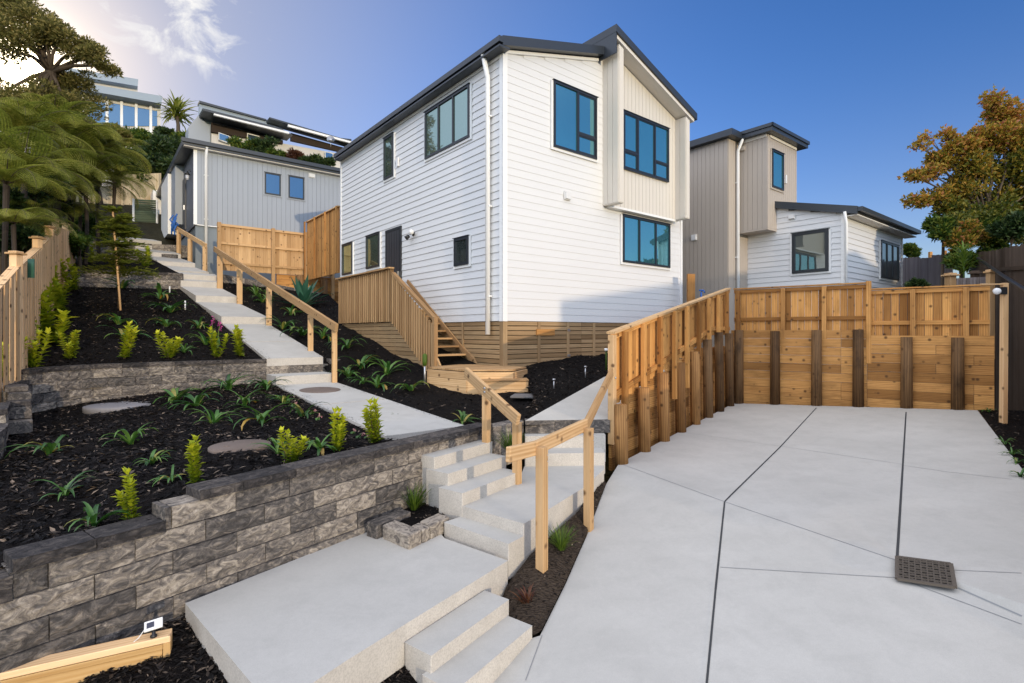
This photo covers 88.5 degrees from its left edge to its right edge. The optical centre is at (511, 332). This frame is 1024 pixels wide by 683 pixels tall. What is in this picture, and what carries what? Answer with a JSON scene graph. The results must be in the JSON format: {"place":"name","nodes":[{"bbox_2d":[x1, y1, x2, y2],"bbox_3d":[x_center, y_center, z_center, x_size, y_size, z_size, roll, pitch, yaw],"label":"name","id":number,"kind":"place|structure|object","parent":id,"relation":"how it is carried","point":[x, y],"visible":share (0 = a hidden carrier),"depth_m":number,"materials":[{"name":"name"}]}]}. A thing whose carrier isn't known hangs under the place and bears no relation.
{"place":"outdoors","nodes":[
{"label":"outdoors","id":0,"kind":"place"},
{"bbox_2d":[73,258,177,272],"bbox_3d":[-17.036,-3.494,21.712,3.177,2.892,11.658,0,0,-45],"label":"garden bed","id":1,"kind":"object","parent":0,"point":[163,269],"visible":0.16,"depth_m":19.44,"materials":[{"name":"black plant"}]},
{"bbox_2d":[68,228,93,267],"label":"bush","id":2,"kind":"object","parent":1,"relation":"on","point":[78,245],"visible":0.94,"depth_m":18.37,"materials":[{"name":"green plant"}]},
{"bbox_2d":[44,150,158,264],"bbox_3d":[-15.320,-4.316,19.089,4.152,4.130,3.722,0,0,-21],"label":"tree fern","id":3,"kind":"object","parent":1,"relation":"on","point":[95,177],"visible":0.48,"depth_m":18.96,"materials":[{"name":"green plant"}]},
{"bbox_2d":[59,122,151,259],"bbox_3d":[-16.617,-5.389,20.914,4.152,5.453,3.722,0,0,-19],"label":"tree fern","id":4,"kind":"object","parent":1,"relation":"on","point":[112,143],"visible":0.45,"depth_m":20.97,"materials":[{"name":"green plant"}]},
{"bbox_2d":[87,157,156,254],"bbox_3d":[-15.237,-4.402,20.072,2.550,4.007,2.726,0,0,21],"label":"tree fern","id":5,"kind":"object","parent":1,"relation":"on","point":[119,171],"visible":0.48,"depth_m":19.95,"materials":[{"name":"green plant"}]},
{"bbox_2d":[31,286,261,367],"bbox_3d":[-9.903,-0.394,14.155,3.945,2.273,10.184,0,0,-39],"label":"garden bed","id":6,"kind":"object","parent":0,"point":[112,354],"visible":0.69,"depth_m":13.11,"materials":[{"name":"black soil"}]},
{"bbox_2d":[28,327,53,367],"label":"shrub","id":7,"kind":"object","parent":6,"relation":"on","point":[33,360],"visible":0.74,"depth_m":9.39,"materials":[{"name":"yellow plant"}]},
{"bbox_2d":[39,288,74,344],"bbox_3d":[-9.514,-0.311,10.757,0.907,1.213,0.843,0,0,-5],"label":"shrub","id":8,"kind":"object","parent":6,"relation":"on","point":[46,318],"visible":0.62,"depth_m":10.84,"materials":[{"name":"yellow plant"}]},
{"bbox_2d":[75,205,160,308],"bbox_3d":[-11.115,-2.117,14.926,2.008,2.909,1.985,0,0,0],"label":"sapling","id":9,"kind":"object","parent":6,"relation":"on","point":[123,231],"visible":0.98,"depth_m":14.73,"materials":[{"name":"green plant"}]},
{"bbox_2d":[68,269,183,288],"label":"block retaining wall","id":10,"kind":"structure","parent":6,"relation":"on","point":[167,280],"depth_m":18.18,"materials":[{"name":"grey stone"}]},
{"bbox_2d":[117,320,138,358],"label":"shrub","id":11,"kind":"object","parent":6,"relation":"on","point":[128,340],"visible":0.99,"depth_m":10.74,"materials":[{"name":"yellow plant"}]},
{"bbox_2d":[154,330,183,358],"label":"shrub","id":12,"kind":"object","parent":6,"relation":"on","point":[171,348],"visible":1,"depth_m":11.27,"materials":[{"name":"yellow plant"}]},
{"bbox_2d":[82,618,227,682],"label":"bark patch","id":13,"kind":"object","parent":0,"point":[167,664],"visible":0.28,"depth_m":3.60,"materials":[{"name":"black wood"}]},
{"bbox_2d":[0,628,171,682],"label":"timber edging","id":14,"kind":"object","parent":13,"relation":"on","point":[75,665],"visible":0.65,"depth_m":3.54,"materials":[{"name":"brown wood"}]},
{"bbox_2d":[77,613,228,682],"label":"bark chips","id":15,"kind":"object","parent":13,"relation":"on","point":[93,679],"visible":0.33,"depth_m":3.62,"materials":[{"name":"black wood"}]},
{"bbox_2d":[155,90,198,131],"bbox_3d":[-25.516,-15.368,39.884,3.438,5.501,3.357,0,0,-28],"label":"palm tree","id":16,"kind":"object","parent":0,"point":[178,113],"visible":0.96,"depth_m":39.84,"materials":[{"name":"green plant"}]},
{"bbox_2d":[0,382,397,569],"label":"garden bed","id":17,"kind":"object","parent":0,"point":[56,504],"visible":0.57,"depth_m":6.16,"materials":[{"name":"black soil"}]},
{"bbox_2d":[66,502,132,530],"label":"strap leaf plant","id":18,"kind":"object","parent":17,"relation":"on","point":[92,514],"visible":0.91,"depth_m":4.12,"materials":[{"name":"green plant"}]},
{"bbox_2d":[82,401,150,414],"bbox_3d":[-6.973,1.338,9.313,0.996,0.132,0.996,0,0,0],"label":"manhole cover","id":19,"kind":"object","parent":17,"relation":"on","point":[100,408],"visible":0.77,"depth_m":9.03,"materials":[{"name":"grey concrete"}]},
{"bbox_2d":[111,466,140,519],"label":"shrub","id":20,"kind":"object","parent":17,"relation":"on","point":[130,501],"visible":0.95,"depth_m":4.17,"materials":[{"name":"green plant"}]},
{"bbox_2d":[0,359,266,458],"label":"block retaining wall","id":21,"kind":"structure","parent":17,"relation":"on","point":[31,391],"depth_m":9.96,"materials":[{"name":"grey stone"}]},
{"bbox_2d":[184,434,205,483],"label":"shrub","id":22,"kind":"object","parent":17,"relation":"on","point":[194,458],"visible":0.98,"depth_m":4.81,"materials":[{"name":"green plant"}]},
{"bbox_2d":[208,439,270,453],"bbox_3d":[-3.271,1.386,6.324,0.677,0.082,0.677,0,0,0],"label":"manhole cover","id":23,"kind":"object","parent":17,"relation":"on","point":[229,446],"visible":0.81,"depth_m":6.24,"materials":[{"name":"grey concrete"}]},
{"bbox_2d":[276,426,308,462],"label":"shrub","id":24,"kind":"object","parent":17,"relation":"on","point":[292,454],"visible":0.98,"depth_m":5.67,"materials":[{"name":"green plant"}]},
{"bbox_2d":[328,405,347,450],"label":"shrub","id":25,"kind":"object","parent":17,"relation":"on","point":[340,431],"visible":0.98,"depth_m":6.28,"materials":[{"name":"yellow plant"}]},
{"bbox_2d":[361,396,384,443],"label":"shrub","id":26,"kind":"object","parent":17,"relation":"on","point":[372,420],"visible":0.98,"depth_m":6.58,"materials":[{"name":"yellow plant"}]},
{"bbox_2d":[116,237,462,439],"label":"garden path","id":27,"kind":"structure","parent":0,"point":[272,345],"depth_m":12.38,"materials":[{"name":"concrete"}]},
{"bbox_2d":[266,364,327,373],"bbox_3d":[-5.115,0.870,12.450,1.416,0.196,0.304,0,0,-39],"label":"block riser","id":28,"kind":"object","parent":27,"relation":"attached to","point":[295,368],"visible":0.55,"depth_m":12.30,"materials":[{"name":"grey stone"}]},
{"bbox_2d":[185,532,507,682],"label":"concrete landing","id":29,"kind":"object","parent":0,"point":[363,608],"visible":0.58,"depth_m":4.08,"materials":[{"name":"grey concrete"}]},
{"bbox_2d":[367,503,448,549],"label":"planter kerb","id":30,"kind":"structure","parent":29,"relation":"on","point":[408,528],"depth_m":5.48,"materials":[{"name":"grey stone"}]},
{"bbox_2d":[444,517,523,578],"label":"concrete steps","id":31,"kind":"structure","parent":29,"relation":"on","point":[498,542],"depth_m":5.25,"materials":[{"name":"grey concrete"}]},
{"bbox_2d":[0,0,1023,277],"label":"sky","id":32,"kind":"structure","parent":0,"point":[859,81],"materials":[{"name":"blue"}]},
{"bbox_2d":[7,187,1019,637],"bbox_3d":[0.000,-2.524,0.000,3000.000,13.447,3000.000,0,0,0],"label":"ground","id":33,"kind":"structure","parent":0,"point":[151,229],"depth_m":26.35,"materials":[{"name":"brown soil"}]},
{"bbox_2d":[0,219,74,402],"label":"paling fence","id":34,"kind":"object","parent":33,"relation":"on","point":[22,292],"visible":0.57,"depth_m":8.83,"materials":[{"name":"brown wood"}]},
{"bbox_2d":[13,159,76,205],"bbox_3d":[-15.416,-2.983,16.872,2.496,5.354,1.734,0,0,0],"label":"bush","id":35,"kind":"object","parent":33,"relation":"on","point":[44,193],"visible":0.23,"depth_m":16.77,"materials":[{"name":"green plant"}]},
{"bbox_2d":[0,108,90,186],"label":"tree fern","id":36,"kind":"object","parent":33,"relation":"on","point":[56,145],"visible":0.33,"depth_m":13.67,"materials":[{"name":"green plant"}]},
{"bbox_2d":[2,180,109,225],"bbox_3d":[-15.892,-3.222,18.075,3.308,4.538,3.691,0,0,-31],"label":"tree fern","id":37,"kind":"object","parent":33,"relation":"on","point":[94,192],"visible":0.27,"depth_m":18.18,"materials":[{"name":"green plant"}]},
{"bbox_2d":[0,92,123,216],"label":"tree fern","id":38,"kind":"object","parent":33,"relation":"on","point":[64,125],"visible":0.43,"depth_m":17.88,"materials":[{"name":"green plant"}]},
{"bbox_2d":[0,0,124,223],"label":"broadleaf tree","id":39,"kind":"object","parent":33,"relation":"on","point":[40,33],"visible":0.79,"depth_m":21.75,"materials":[{"name":"green plant"}]},
{"bbox_2d":[1,108,133,227],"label":"tree fern","id":40,"kind":"object","parent":33,"relation":"on","point":[85,156],"visible":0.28,"depth_m":18.37,"materials":[{"name":"green plant"}]},
{"bbox_2d":[64,68,161,185],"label":"hillside house","id":41,"kind":"structure","parent":33,"relation":"on","point":[133,107],"depth_m":47.03,"materials":[{"name":"grey glass"}]},
{"bbox_2d":[88,101,156,131],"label":"window","id":42,"kind":"structure","parent":41,"relation":"in","point":[125,115],"depth_m":47.28,"materials":[{"name":"blue glass"}]},
{"bbox_2d":[76,173,160,204],"bbox_3d":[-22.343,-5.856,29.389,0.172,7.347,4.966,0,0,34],"label":"house","id":43,"kind":"structure","parent":33,"relation":"on","point":[107,198],"depth_m":30.20,"materials":[{"name":"beige paint"}]},
{"bbox_2d":[132,199,157,222],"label":"louvred gate","id":44,"kind":"structure","parent":33,"relation":"on","point":[149,214],"depth_m":27.99,"materials":[{"name":"white paint"}]},
{"bbox_2d":[137,131,173,170],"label":"bush","id":45,"kind":"object","parent":33,"relation":"on","point":[157,147],"visible":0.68,"depth_m":32.53,"materials":[{"name":"green plant"}]},
{"bbox_2d":[150,137,339,291],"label":"grey board house","id":46,"kind":"structure","parent":33,"relation":"on","point":[226,184],"depth_m":23.54,"materials":[{"name":"paint"}]},
{"bbox_2d":[263,171,281,197],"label":"window","id":47,"kind":"structure","parent":46,"relation":"in","point":[272,182],"depth_m":23.89,"materials":[{"name":"blue glass"}]},
{"bbox_2d":[287,175,305,201],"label":"window","id":48,"kind":"structure","parent":46,"relation":"in","point":[296,185],"depth_m":24.55,"materials":[{"name":"blue glass"}]},
{"bbox_2d":[0,422,492,680],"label":"block retaining wall","id":49,"kind":"structure","parent":33,"relation":"on","point":[128,578],"depth_m":4.26,"materials":[{"name":"grey stone"}]},
{"bbox_2d":[185,100,350,167],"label":"hillside house","id":50,"kind":"structure","parent":33,"relation":"on","point":[213,123],"depth_m":39.93,"materials":[{"name":"grey paint"}]},
{"bbox_2d":[276,274,337,302],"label":"timber retaining wall","id":51,"kind":"structure","parent":33,"relation":"on","point":[320,283],"depth_m":22.23,"materials":[{"name":"brown wood"}]},
{"bbox_2d":[304,205,339,279],"bbox_3d":[-7.398,-3.362,20.363,0.180,2.420,3.601,0,0,-39],"label":"timber fence","id":52,"kind":"object","parent":51,"relation":"on","point":[323,243],"visible":0.98,"depth_m":20.27,"materials":[{"name":"brown wood"}]},
{"bbox_2d":[223,282,532,425],"bbox_3d":[-5.230,-0.543,15.972,4.242,3.942,20.052,0,0,-42],"label":"garden bed","id":53,"kind":"object","parent":33,"relation":"on","point":[444,395],"visible":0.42,"depth_m":12.33,"materials":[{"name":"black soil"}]},
{"bbox_2d":[175,226,206,270],"bbox_3d":[-13.360,-3.437,21.819,3.170,2.310,0.184,0,0,39],"label":"timber handrail","id":54,"kind":"object","parent":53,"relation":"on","point":[179,231],"visible":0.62,"depth_m":21.75,"materials":[{"name":"brown wood"}]},
{"bbox_2d":[217,222,334,298],"bbox_3d":[-9.404,-2.708,21.268,4.487,2.905,0.205,0,0,-39],"label":"timber fence","id":55,"kind":"object","parent":53,"relation":"on","point":[273,251],"visible":0.59,"depth_m":21.00,"materials":[{"name":"brown wood"}]},
{"bbox_2d":[213,246,338,382],"bbox_3d":[-7.447,-0.960,15.880,0.397,4.533,10.908,0,0,-42],"label":"timber handrail","id":56,"kind":"object","parent":53,"relation":"on","point":[326,321],"visible":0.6,"depth_m":14.71,"materials":[{"name":"brown wood"}]},
{"bbox_2d":[274,275,331,304],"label":"agave","id":57,"kind":"object","parent":53,"relation":"on","point":[304,291],"visible":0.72,"depth_m":18.33,"materials":[{"name":"green plant"}]},
{"bbox_2d":[427,364,528,394],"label":"timber platform","id":58,"kind":"structure","parent":53,"relation":"on","point":[496,382],"depth_m":10.20,"materials":[{"name":"brown wood"}]},
{"bbox_2d":[335,267,425,364],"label":"timber deck","id":59,"kind":"structure","parent":33,"relation":"on","point":[364,299],"depth_m":13.99,"materials":[{"name":"brown wood"}]},
{"bbox_2d":[391,272,476,370],"bbox_3d":[-2.220,-0.243,12.893,1.065,2.495,3.268,0,0,-39],"label":"timber stair","id":60,"kind":"object","parent":59,"relation":"attached to","point":[417,328],"visible":0.92,"depth_m":12.20,"materials":[{"name":"brown wood"}]},
{"bbox_2d":[333,24,696,392],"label":"weatherboard house","id":61,"kind":"structure","parent":33,"relation":"on","point":[533,194],"depth_m":12.82,"materials":[{"name":"white paint"}]},
{"bbox_2d":[342,241,353,276],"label":"window","id":62,"kind":"structure","parent":61,"relation":"in","point":[347,248],"depth_m":17.71,"materials":[{"name":"glass"}]},
{"bbox_2d":[366,231,380,270],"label":"window","id":63,"kind":"structure","parent":61,"relation":"in","point":[373,241],"depth_m":16.16,"materials":[{"name":"glass"}]},
{"bbox_2d":[382,132,394,182],"bbox_3d":[-3.605,-5.088,15.334,0.080,1.305,0.729,0,0,-39],"label":"window","id":64,"kind":"structure","parent":61,"relation":"in","point":[389,140],"depth_m":15.30,"materials":[{"name":"black glass"}]},
{"bbox_2d":[385,226,401,285],"bbox_3d":[-3.434,-1.805,15.126,0.080,2.370,0.982,0,0,-39],"label":"door","id":65,"kind":"structure","parent":61,"relation":"in","point":[393,237],"depth_m":15.04,"materials":[{"name":"grey paint"}]},
{"bbox_2d":[423,82,471,162],"bbox_3d":[-1.622,-5.077,12.878,0.080,1.292,2.161,0,0,-39],"label":"window","id":66,"kind":"structure","parent":61,"relation":"in","point":[448,123],"depth_m":12.80,"materials":[{"name":"blue glass"}]},
{"bbox_2d":[452,235,470,268],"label":"window","id":67,"kind":"structure","parent":61,"relation":"in","point":[462,244],"depth_m":12.32,"materials":[{"name":"black glass"}]},
{"bbox_2d":[550,79,598,162],"bbox_3d":[1.521,-4.992,12.500,1.579,1.600,0.080,0,0,-39],"label":"window","id":68,"kind":"structure","parent":61,"relation":"in","point":[573,110],"depth_m":12.46,"materials":[{"name":"blue glass"}]},
{"bbox_2d":[620,213,670,269],"bbox_3d":[3.669,-2.409,14.234,2.185,1.306,0.080,0,0,-39],"label":"window","id":69,"kind":"structure","parent":61,"relation":"in","point":[644,242],"depth_m":14.17,"materials":[{"name":"blue glass"}]},
{"bbox_2d":[624,109,669,182],"bbox_3d":[3.584,-4.904,13.967,2.015,1.501,0.080,0,0,-39],"label":"window","id":70,"kind":"structure","parent":61,"relation":"in","point":[646,141],"depth_m":13.95,"materials":[{"name":"blue glass"}]},
{"bbox_2d":[506,353,607,418],"bbox_3d":[1.723,0.885,12.350,2.040,0.978,8.796,0,0,33],"label":"garden bed","id":71,"kind":"object","parent":33,"relation":"on","point":[573,386],"visible":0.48,"depth_m":10.75,"materials":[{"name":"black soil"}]},
{"bbox_2d":[683,122,920,382],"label":"two tone house","id":72,"kind":"structure","parent":33,"relation":"on","point":[751,222],"depth_m":16.54,"materials":[{"name":"white paint"}]},
{"bbox_2d":[770,148,784,192],"bbox_3d":[8.319,-5.039,16.440,0.898,1.235,0.080,0,0,-39],"label":"window","id":73,"kind":"structure","parent":72,"relation":"in","point":[776,157],"depth_m":16.40,"materials":[{"name":"blue glass"}]},
{"bbox_2d":[790,228,830,275],"bbox_3d":[8.879,-2.375,15.668,0.080,1.301,1.140,0,0,-39],"label":"window","id":74,"kind":"structure","parent":72,"relation":"in","point":[810,251],"depth_m":15.66,"materials":[{"name":"glass"}]},
{"bbox_2d":[879,240,899,282],"bbox_3d":[12.448,-2.312,17.297,1.885,1.259,0.080,0,0,-39],"label":"window","id":75,"kind":"structure","parent":72,"relation":"in","point":[888,251],"depth_m":17.22,"materials":[{"name":"glass"}]},
{"bbox_2d":[903,254,952,335],"bbox_3d":[14.525,-1.143,18.513,0.006,3.484,4.237,0,0,19],"label":"paling fence","id":76,"kind":"object","parent":33,"relation":"on","point":[928,269],"visible":0.3,"depth_m":18.50,"materials":[{"name":"grey wood"}]},
{"bbox_2d":[920,213,957,354],"bbox_3d":[12.601,0.097,15.518,1.339,7.252,0.930,0,0,-40],"label":"bush","id":77,"kind":"object","parent":33,"relation":"on","point":[935,226],"visible":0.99,"depth_m":15.29,"materials":[{"name":"green plant"}]},
{"bbox_2d":[938,249,977,277],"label":"bush","id":78,"kind":"object","parent":33,"relation":"on","point":[947,261],"visible":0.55,"depth_m":14.69,"materials":[{"name":"green plant"}]},
{"bbox_2d":[896,84,1023,441],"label":"autumn tree","id":79,"kind":"object","parent":33,"relation":"on","point":[966,194],"visible":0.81,"depth_m":16.29,"materials":[{"name":"orange plant"}]},
{"bbox_2d":[940,218,991,274],"bbox_3d":[13.022,0.265,15.132,1.319,7.089,1.060,0,0,-26],"label":"bush","id":80,"kind":"object","parent":33,"relation":"on","point":[967,230],"visible":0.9,"depth_m":14.86,"materials":[{"name":"green plant"}]},
{"bbox_2d":[983,269,994,358],"bbox_3d":[11.104,-0.413,12.200,0.192,2.076,0.192,0,0,0],"label":"capped post","id":81,"kind":"object","parent":33,"relation":"on","point":[990,275],"visible":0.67,"depth_m":12.14,"materials":[{"name":"brown wood"}]},
{"bbox_2d":[969,244,1023,410],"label":"paling fence","id":82,"kind":"object","parent":33,"relation":"on","point":[1008,262],"visible":0.38,"depth_m":12.07,"materials":[{"name":"brown wood"}]},
{"bbox_2d":[982,209,1023,449],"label":"bush","id":83,"kind":"object","parent":33,"relation":"on","point":[1010,229],"visible":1,"depth_m":14.24,"materials":[{"name":"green plant"}]},
{"bbox_2d":[526,370,664,420],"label":"path","id":84,"kind":"structure","parent":0,"point":[576,405],"depth_m":8.71,"materials":[{"name":"concrete"}]},
{"bbox_2d":[494,403,1023,682],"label":"driveway","id":85,"kind":"structure","parent":0,"point":[751,543],"depth_m":4.95,"materials":[{"name":"concrete"}]},
{"bbox_2d":[405,590,531,682],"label":"concrete steps","id":86,"kind":"structure","parent":85,"relation":"on","point":[483,637],"depth_m":3.95,"materials":[{"name":"grey concrete"}]},
{"bbox_2d":[462,465,603,561],"bbox_3d":[0.338,2.110,6.591,1.115,0.420,2.683,0,0,25],"label":"landing","id":87,"kind":"object","parent":85,"relation":"on","point":[512,508],"visible":0.49,"depth_m":5.93,"materials":[{"name":"concrete"}]},
{"bbox_2d":[421,440,514,519],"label":"concrete steps","id":88,"kind":"structure","parent":87,"relation":"on","point":[456,478],"depth_m":6.25,"materials":[{"name":"grey concrete"}]},
{"bbox_2d":[464,367,521,484],"bbox_3d":[-0.214,1.303,6.876,0.263,1.614,1.409,0,0,-34],"label":"timber handrail","id":89,"kind":"object","parent":87,"relation":"on","point":[490,395],"visible":0.78,"depth_m":6.70,"materials":[{"name":"brown wood"}]},
{"bbox_2d":[524,429,605,473],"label":"concrete steps","id":90,"kind":"structure","parent":87,"relation":"on","point":[569,452],"depth_m":7.58,"materials":[{"name":"grey concrete"}]},
{"bbox_2d":[491,418,609,464],"bbox_3d":[0.499,1.640,7.984,2.030,0.596,0.569,0,0,-19],"label":"block edging","id":91,"kind":"object","parent":90,"relation":"on","point":[552,426],"visible":0.37,"depth_m":7.98,"materials":[{"name":"grey stone"}]},
{"bbox_2d":[503,481,605,634],"bbox_3d":[0.568,2.268,5.778,0.484,0.498,3.457,0,0,22],"label":"soil strip","id":92,"kind":"object","parent":85,"relation":"on","point":[520,608],"visible":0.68,"depth_m":4.95,"materials":[{"name":"brown soil"}]},
{"bbox_2d":[506,368,613,572],"bbox_3d":[0.859,1.549,6.230,0.328,2.019,3.600,0,0,25],"label":"timber handrail","id":93,"kind":"object","parent":92,"relation":"on","point":[539,448],"visible":0.9,"depth_m":5.28,"materials":[{"name":"brown wood"}]},
{"bbox_2d":[609,332,733,470],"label":"timber retaining wall","id":94,"kind":"structure","parent":85,"relation":"on","point":[709,393],"depth_m":10.06,"materials":[{"name":"brown wood"}]},
{"bbox_2d":[607,288,730,444],"bbox_3d":[3.533,0.296,10.717,0.185,2.847,6.711,0,0,37],"label":"timber fence","id":95,"kind":"object","parent":94,"relation":"on","point":[642,352],"visible":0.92,"depth_m":9.46,"materials":[{"name":"orange wood"}]},
{"bbox_2d":[731,329,993,428],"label":"timber retaining wall","id":96,"kind":"structure","parent":85,"relation":"on","point":[901,373],"depth_m":11.69,"materials":[{"name":"brown wood"}]},
{"bbox_2d":[733,282,865,352],"bbox_3d":[6.856,-0.307,12.681,2.864,1.635,0.192,0,0,37],"label":"timber fence","id":97,"kind":"object","parent":96,"relation":"on","point":[791,308],"visible":0.83,"depth_m":12.65,"materials":[{"name":"orange wood"}]},
{"bbox_2d":[866,281,871,363],"bbox_3d":[7.982,-0.220,11.761,0.100,1.840,0.095,0,0,37],"label":"fence post","id":98,"kind":"object","parent":96,"relation":"on","point":[868,317],"visible":1,"depth_m":11.72,"materials":[{"name":"orange wood"}]},
{"bbox_2d":[871,284,989,345],"bbox_3d":[8.811,-0.172,11.207,2.072,1.605,0.192,0,0,37],"label":"timber fence","id":99,"kind":"object","parent":96,"relation":"on","point":[952,310],"visible":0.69,"depth_m":11.16,"materials":[{"name":"orange wood"}]},
{"bbox_2d":[895,555,956,588],"bbox_3d":[3.475,2.016,4.431,0.400,0.105,0.400,0,0,36],"label":"drain grate","id":100,"kind":"object","parent":85,"relation":"on","point":[926,571],"visible":1,"depth_m":4.41,"materials":[{"name":"grey metal"}]},
{"bbox_2d":[978,410,1023,468],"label":"soil strip","id":101,"kind":"object","parent":85,"relation":"on","point":[993,419],"visible":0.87,"depth_m":8.97,"materials":[{"name":"black soil"}]},
{"bbox_2d":[980,283,1008,423],"bbox_3d":[8.506,0.417,9.282,0.462,2.570,0.085,0,0,0],"label":"timber post","id":102,"kind":"object","parent":101,"relation":"on","point":[1003,363],"visible":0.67,"depth_m":9.24,"materials":[{"name":"brown wood"}]},
{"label":"garden bed","id":103,"kind":"structure","parent":0,"visible":0},
{"bbox_2d":[0,220,46,257],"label":"bush","id":104,"kind":"object","parent":103,"relation":"on","point":[24,232],"visible":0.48,"depth_m":12.51,"materials":[{"name":"green plant"}]},
{"bbox_2d":[0,207,81,250],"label":"tree fern","id":105,"kind":"object","parent":103,"relation":"on","point":[13,216],"visible":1,"depth_m":10.78,"materials":[{"name":"green plant"}]},
{"bbox_2d":[0,153,89,334],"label":"tree fern","id":106,"kind":"object","parent":103,"relation":"on","point":[7,177],"visible":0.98,"depth_m":11.47,"materials":[{"name":"green plant"}]},
{"bbox_2d":[0,96,96,189],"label":"tree fern","id":107,"kind":"object","parent":103,"relation":"on","point":[26,116],"visible":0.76,"depth_m":14.90,"materials":[{"name":"green plant"}]},
{"bbox_2d":[0,126,106,251],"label":"tree fern","id":108,"kind":"object","parent":103,"relation":"on","point":[17,151],"visible":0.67,"depth_m":12.73,"materials":[{"name":"green plant"}]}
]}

